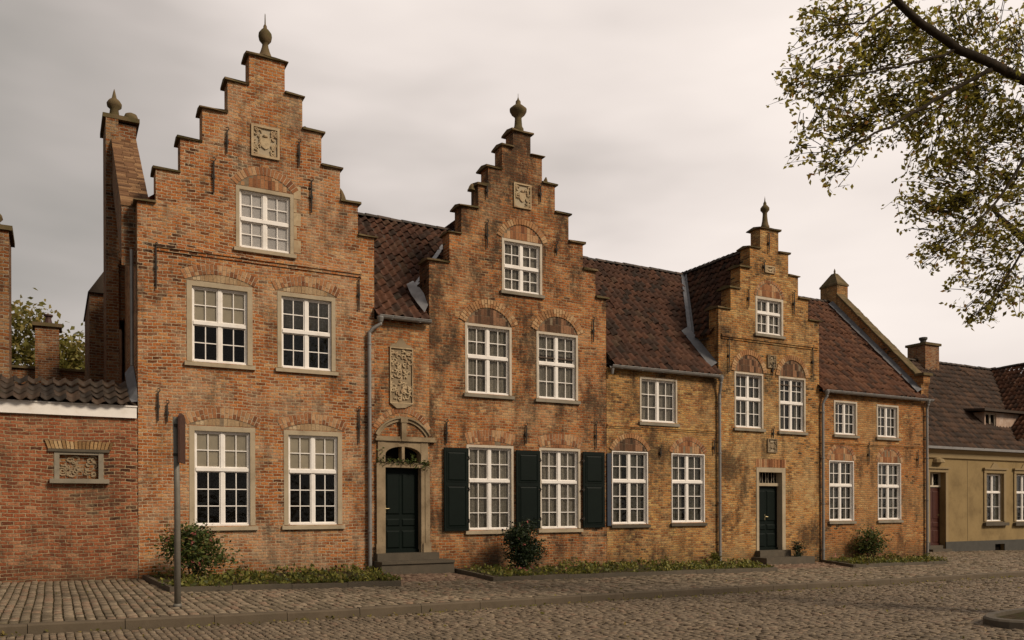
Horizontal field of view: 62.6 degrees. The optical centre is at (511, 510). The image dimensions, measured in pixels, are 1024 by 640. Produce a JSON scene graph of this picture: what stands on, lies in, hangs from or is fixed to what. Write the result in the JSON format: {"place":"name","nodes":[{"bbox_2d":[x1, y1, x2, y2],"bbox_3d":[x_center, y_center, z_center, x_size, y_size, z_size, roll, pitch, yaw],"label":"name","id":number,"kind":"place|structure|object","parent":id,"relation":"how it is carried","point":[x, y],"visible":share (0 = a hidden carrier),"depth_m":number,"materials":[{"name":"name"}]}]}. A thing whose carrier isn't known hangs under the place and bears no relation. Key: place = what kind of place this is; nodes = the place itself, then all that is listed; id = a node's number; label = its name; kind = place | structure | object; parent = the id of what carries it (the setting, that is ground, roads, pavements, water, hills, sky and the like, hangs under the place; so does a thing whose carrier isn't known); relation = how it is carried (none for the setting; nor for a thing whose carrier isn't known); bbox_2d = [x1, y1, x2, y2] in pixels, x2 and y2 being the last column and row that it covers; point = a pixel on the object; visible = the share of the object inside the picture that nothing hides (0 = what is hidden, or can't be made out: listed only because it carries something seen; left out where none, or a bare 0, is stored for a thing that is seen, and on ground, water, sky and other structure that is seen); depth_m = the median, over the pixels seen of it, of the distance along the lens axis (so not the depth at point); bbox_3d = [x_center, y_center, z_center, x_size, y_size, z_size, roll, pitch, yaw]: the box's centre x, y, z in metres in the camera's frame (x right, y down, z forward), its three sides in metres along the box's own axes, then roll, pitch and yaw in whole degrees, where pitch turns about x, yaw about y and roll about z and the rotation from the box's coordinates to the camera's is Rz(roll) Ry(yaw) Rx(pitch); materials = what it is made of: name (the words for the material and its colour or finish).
{"place":"outdoors","nodes":[
{"label":"outdoors","id":0,"kind":"place"},
{"bbox_2d":[6,633,125,639],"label":"road bed","id":1,"kind":"object","parent":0,"point":[56,637],"visible":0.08,"depth_m":10.00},
{"bbox_2d":[0,576,1023,639],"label":"road","id":2,"kind":"structure","parent":0,"point":[791,615],"depth_m":11.86,"materials":[{"name":"stone"}]},
{"bbox_2d":[0,559,1023,639],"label":"fallen leaves","id":3,"kind":"object","parent":2,"relation":"on","point":[544,604],"visible":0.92,"depth_m":13.72,"materials":[{"name":"brown plant"}]},
{"bbox_2d":[983,608,1023,629],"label":"traffic island","id":4,"kind":"object","parent":2,"relation":"on","point":[1010,619],"visible":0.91,"depth_m":11.76,"materials":[{"name":"concrete"}]},
{"bbox_2d":[766,0,1023,330],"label":"street tree","id":5,"kind":"object","parent":4,"relation":"on","point":[957,201],"visible":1,"depth_m":11.47,"materials":[{"name":"green plant"}]},
{"bbox_2d":[0,550,1023,628],"bbox_3d":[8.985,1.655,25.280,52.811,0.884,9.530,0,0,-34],"label":"pavement","id":6,"kind":"structure","parent":0,"point":[413,592],"depth_m":14.95,"materials":[{"name":"stone"}]},
{"bbox_2d":[173,413,184,607],"bbox_3d":[-4.854,0.005,12.238,0.126,2.812,0.420,0,0,-11],"label":"sign post","id":7,"kind":"object","parent":6,"relation":"on","point":[178,439],"visible":0.92,"depth_m":12.15,"materials":[{"name":"grey metal"}]},
{"bbox_2d":[142,570,400,592],"bbox_3d":[-4.524,1.435,16.896,5.020,0.260,3.560,0,0,-29],"label":"flower bed","id":8,"kind":"object","parent":6,"relation":"on","point":[271,584],"visible":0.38,"depth_m":15.58,"materials":[{"name":"soil"}]},
{"bbox_2d":[146,519,244,577],"bbox_3d":[-6.293,0.787,16.794,1.916,1.267,1.502,0,0,-29],"label":"shrub","id":9,"kind":"object","parent":8,"relation":"on","point":[196,549],"visible":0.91,"depth_m":16.57,"materials":[{"name":"green plant"}]},
{"bbox_2d":[454,562,777,581],"bbox_3d":[3.300,1.541,21.335,10.190,0.341,3.301,0,0,-29],"label":"flower bed","id":10,"kind":"object","parent":6,"relation":"on","point":[550,576],"visible":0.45,"depth_m":19.70,"materials":[{"name":"soil"}]},
{"bbox_2d":[495,516,550,568],"bbox_3d":[0.249,0.861,20.580,1.434,1.433,1.318,0,0,-29],"label":"shrub","id":11,"kind":"object","parent":10,"relation":"on","point":[520,542],"visible":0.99,"depth_m":20.38,"materials":[{"name":"green plant"}]},
{"bbox_2d":[379,553,916,573],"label":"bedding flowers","id":12,"kind":"object","parent":10,"relation":"on","point":[584,564],"visible":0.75,"depth_m":18.86,"materials":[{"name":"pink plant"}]},
{"bbox_2d":[708,551,724,562],"bbox_3d":[5.885,1.363,24.321,0.443,0.457,0.442,0,0,-29],"label":"plant","id":13,"kind":"object","parent":10,"relation":"on","point":[715,555],"visible":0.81,"depth_m":24.29,"materials":[{"name":"green plant"}]},
{"bbox_2d":[821,557,946,567],"bbox_3d":[12.099,1.665,26.560,6.939,0.290,2.586,0,0,-29],"label":"flower bed","id":14,"kind":"object","parent":6,"relation":"on","point":[873,564],"visible":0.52,"depth_m":25.25,"materials":[{"name":"soil"}]},
{"bbox_2d":[148,551,947,586],"bbox_3d":[4.053,1.376,21.648,24.544,0.669,3.643,0,0,-29],"label":"ground cover","id":15,"kind":"object","parent":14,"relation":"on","point":[244,576],"visible":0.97,"depth_m":18.73,"materials":[{"name":"green plant"}]},
{"bbox_2d":[848,524,892,557],"bbox_3d":[11.554,1.058,27.320,1.575,1.222,1.378,0,0,7],"label":"shrub","id":16,"kind":"object","parent":14,"relation":"on","point":[872,543],"visible":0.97,"depth_m":27.16,"materials":[{"name":"green plant"}]},
{"bbox_2d":[0,0,1023,368],"label":"sky","id":17,"kind":"structure","parent":0,"point":[653,125],"materials":[{"name":"grey"}]},
{"bbox_2d":[391,562,848,581],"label":"path","id":18,"kind":"structure","parent":0,"point":[426,577],"depth_m":19.02,"materials":[{"name":"stone"}]},
{"bbox_2d":[788,541,804,556],"bbox_3d":[8.746,1.265,25.721,0.613,0.728,0.459,0,0,-29],"label":"plant","id":19,"kind":"object","parent":18,"relation":"on","point":[795,547],"visible":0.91,"depth_m":25.67,"materials":[{"name":"green plant"}]},
{"bbox_3d":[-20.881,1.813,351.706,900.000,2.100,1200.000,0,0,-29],"label":"ground","id":20,"kind":"structure","parent":0,"visible":0},
{"bbox_2d":[0,214,14,379],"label":"neighbour house","id":21,"kind":"structure","parent":20,"relation":"on","point":[7,241],"depth_m":17.84,"materials":[{"name":"brown brick"}]},
{"bbox_2d":[11,288,82,368],"bbox_3d":[-17.498,-3.066,30.203,4.780,9.416,3.702,0,0,-29],"label":"tree","id":22,"kind":"object","parent":20,"relation":"on","point":[24,350],"visible":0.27,"depth_m":29.67,"materials":[{"name":"green plant"}]},
{"bbox_2d":[12,314,84,386],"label":"chimney house","id":23,"kind":"structure","parent":20,"relation":"on","point":[47,332],"depth_m":25.88,"materials":[{"name":"brown brick"}]},
{"bbox_2d":[0,366,137,582],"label":"garden wall","id":24,"kind":"structure","parent":20,"relation":"on","point":[68,483],"depth_m":16.66,"materials":[{"name":"brick"}]},
{"bbox_2d":[59,324,84,369],"bbox_3d":[-16.783,-2.635,31.760,3.896,8.550,3.220,0,0,4],"label":"tree","id":25,"kind":"object","parent":20,"relation":"on","point":[72,346],"visible":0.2,"depth_m":31.08,"materials":[{"name":"green plant"}]},
{"bbox_2d":[83,16,377,578],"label":"stepped gable house","id":26,"kind":"structure","parent":20,"relation":"on","point":[229,312],"depth_m":18.47,"materials":[{"name":"brick"}]},
{"bbox_2d":[184,280,255,369],"bbox_3d":[-6.316,-3.952,18.139,1.450,1.802,0.425,0,0,-29],"label":"window","id":27,"kind":"structure","parent":26,"relation":"in","point":[219,316],"depth_m":18.14,"materials":[{"name":"white wood"}]},
{"bbox_2d":[189,425,257,530],"bbox_3d":[-6.266,-0.683,18.160,1.454,2.224,0.425,0,0,-29],"label":"window","id":28,"kind":"structure","parent":26,"relation":"in","point":[221,459],"depth_m":18.19,"materials":[{"name":"white wood"}]},
{"bbox_2d":[234,185,296,258],"bbox_3d":[-5.449,-6.325,18.528,1.344,1.426,0.270,0,0,-29],"label":"window","id":29,"kind":"structure","parent":26,"relation":"in","point":[264,218],"depth_m":18.52,"materials":[{"name":"white wood"}]},
{"bbox_2d":[275,291,338,375],"bbox_3d":[-4.676,-3.959,19.033,1.411,1.780,0.425,0,0,-29],"label":"window","id":30,"kind":"structure","parent":26,"relation":"in","point":[306,324],"depth_m":19.05,"materials":[{"name":"white wood"}]},
{"bbox_2d":[282,430,344,529],"bbox_3d":[-4.544,-0.682,19.098,1.426,2.208,0.425,0,0,-29],"label":"window","id":31,"kind":"structure","parent":26,"relation":"in","point":[312,459],"depth_m":19.13,"materials":[{"name":"white wood"}]},
{"bbox_2d":[358,212,454,573],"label":"entrance bay house","id":32,"kind":"structure","parent":20,"relation":"on","point":[402,248],"depth_m":20.10,"materials":[{"name":"brick"}]},
{"bbox_2d":[385,468,418,552],"bbox_3d":[-2.658,-0.003,20.110,0.898,2.016,0.121,0,0,-29],"label":"door","id":33,"kind":"structure","parent":32,"relation":"in","point":[401,483],"depth_m":20.13,"materials":[{"name":"green paint"}]},
{"bbox_2d":[376,447,430,470],"bbox_3d":[-2.558,-1.190,19.916,1.380,0.586,0.289,0,0,-29],"label":"creeper","id":34,"kind":"object","parent":32,"relation":"attached to","point":[408,462],"visible":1,"depth_m":19.99,"materials":[{"name":"green plant"}]},
{"bbox_2d":[374,98,609,568],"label":"stepped gable house","id":35,"kind":"structure","parent":20,"relation":"on","point":[517,424],"depth_m":21.47,"materials":[{"name":"brick"}]},
{"bbox_2d":[463,322,514,399],"bbox_3d":[-0.616,-3.731,21.157,1.408,1.831,0.270,0,0,-29],"label":"window","id":36,"kind":"structure","parent":35,"relation":"in","point":[488,348],"depth_m":21.19,"materials":[{"name":"beige paint"}]},
{"bbox_2d":[465,444,513,533],"bbox_3d":[-0.573,-0.522,21.174,1.421,2.221,0.270,0,0,-29],"label":"window","id":37,"kind":"structure","parent":35,"relation":"in","point":[491,467],"depth_m":21.20,"materials":[{"name":"beige paint"}]},
{"bbox_2d":[500,238,544,298],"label":"window","id":38,"kind":"structure","parent":35,"relation":"in","point":[521,260],"depth_m":21.63,"materials":[{"name":"beige paint"}]},
{"bbox_2d":[535,331,580,404],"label":"window","id":39,"kind":"structure","parent":35,"relation":"in","point":[556,378],"depth_m":22.13,"materials":[{"name":"beige paint"}]},
{"bbox_2d":[538,448,582,532],"bbox_3d":[1.230,-0.527,22.158,1.368,2.200,0.270,0,0,-29],"label":"window","id":40,"kind":"structure","parent":35,"relation":"in","point":[560,498],"depth_m":22.19,"materials":[{"name":"beige paint"}]},
{"bbox_2d":[0,571,1023,637],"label":"kerb","id":41,"kind":"structure","parent":20,"relation":"on","point":[64,627],"depth_m":12.55,"materials":[{"name":"stone"}]},
{"bbox_2d":[539,256,758,564],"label":"row house","id":42,"kind":"structure","parent":20,"relation":"on","point":[663,432],"depth_m":24.08,"materials":[{"name":"brick"}]},
{"bbox_2d":[611,451,650,527],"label":"window","id":43,"kind":"structure","parent":42,"relation":"in","point":[629,469],"depth_m":23.40,"materials":[{"name":"white paint"}]},
{"bbox_2d":[638,377,679,426],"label":"window","id":44,"kind":"structure","parent":42,"relation":"in","point":[658,396],"depth_m":23.74,"materials":[{"name":"beige paint"}]},
{"bbox_2d":[670,453,707,525],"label":"window","id":45,"kind":"structure","parent":42,"relation":"in","point":[688,470],"depth_m":24.38,"materials":[{"name":"white paint"}]},
{"bbox_2d":[606,199,821,564],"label":"stepped gable house","id":46,"kind":"structure","parent":20,"relation":"on","point":[746,308],"depth_m":25.77,"materials":[{"name":"brick"}]},
{"bbox_2d":[733,371,765,431],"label":"window","id":47,"kind":"structure","parent":46,"relation":"in","point":[748,392],"depth_m":25.38,"materials":[{"name":"beige paint"}]},
{"bbox_2d":[759,486,777,549],"bbox_3d":[7.807,0.234,25.883,0.966,1.961,0.121,0,0,-29],"label":"door","id":48,"kind":"structure","parent":46,"relation":"in","point":[767,494],"depth_m":25.92,"materials":[{"name":"green paint"}]},
{"bbox_2d":[754,296,785,339],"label":"window","id":49,"kind":"structure","parent":46,"relation":"in","point":[768,311],"depth_m":25.78,"materials":[{"name":"beige paint"}]},
{"bbox_2d":[778,376,807,434],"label":"window","id":50,"kind":"structure","parent":46,"relation":"in","point":[792,400],"depth_m":26.36,"materials":[{"name":"beige paint"}]},
{"bbox_2d":[780,269,933,561],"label":"row house","id":51,"kind":"structure","parent":20,"relation":"on","point":[874,400],"depth_m":28.47,"materials":[{"name":"brick"}]},
{"bbox_2d":[828,460,856,523],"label":"window","id":52,"kind":"structure","parent":51,"relation":"in","point":[841,473],"depth_m":27.33,"materials":[{"name":"white paint"}]},
{"bbox_2d":[833,400,859,437],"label":"window","id":53,"kind":"structure","parent":51,"relation":"in","point":[845,412],"depth_m":27.49,"materials":[{"name":"beige paint"}]},
{"bbox_2d":[876,404,900,440],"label":"window","id":54,"kind":"structure","parent":51,"relation":"in","point":[887,415],"depth_m":28.45,"materials":[{"name":"beige paint"}]},
{"bbox_2d":[877,463,903,522],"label":"window","id":55,"kind":"structure","parent":51,"relation":"in","point":[889,474],"depth_m":28.55,"materials":[{"name":"white paint"}]},
{"bbox_2d":[905,337,1023,551],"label":"stucco house","id":56,"kind":"structure","parent":20,"relation":"on","point":[976,457],"depth_m":38.94,"materials":[{"name":"beige paint"}]},
{"bbox_2d":[930,487,939,544],"bbox_3d":[18.383,0.254,36.851,1.056,2.550,0.085,0,0,-29],"label":"door","id":57,"kind":"structure","parent":56,"relation":"in","point":[934,491],"depth_m":36.91,"materials":[{"name":"paint"}]},
{"bbox_2d":[983,463,1008,525],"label":"window","id":58,"kind":"structure","parent":56,"relation":"in","point":[992,481],"depth_m":38.84,"materials":[{"name":"white paint"}]},
{"bbox_2d":[1013,464,1023,525],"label":"window","id":59,"kind":"structure","parent":56,"relation":"in","point":[1018,476],"depth_m":39.71,"materials":[{"name":"white paint"}]}
]}

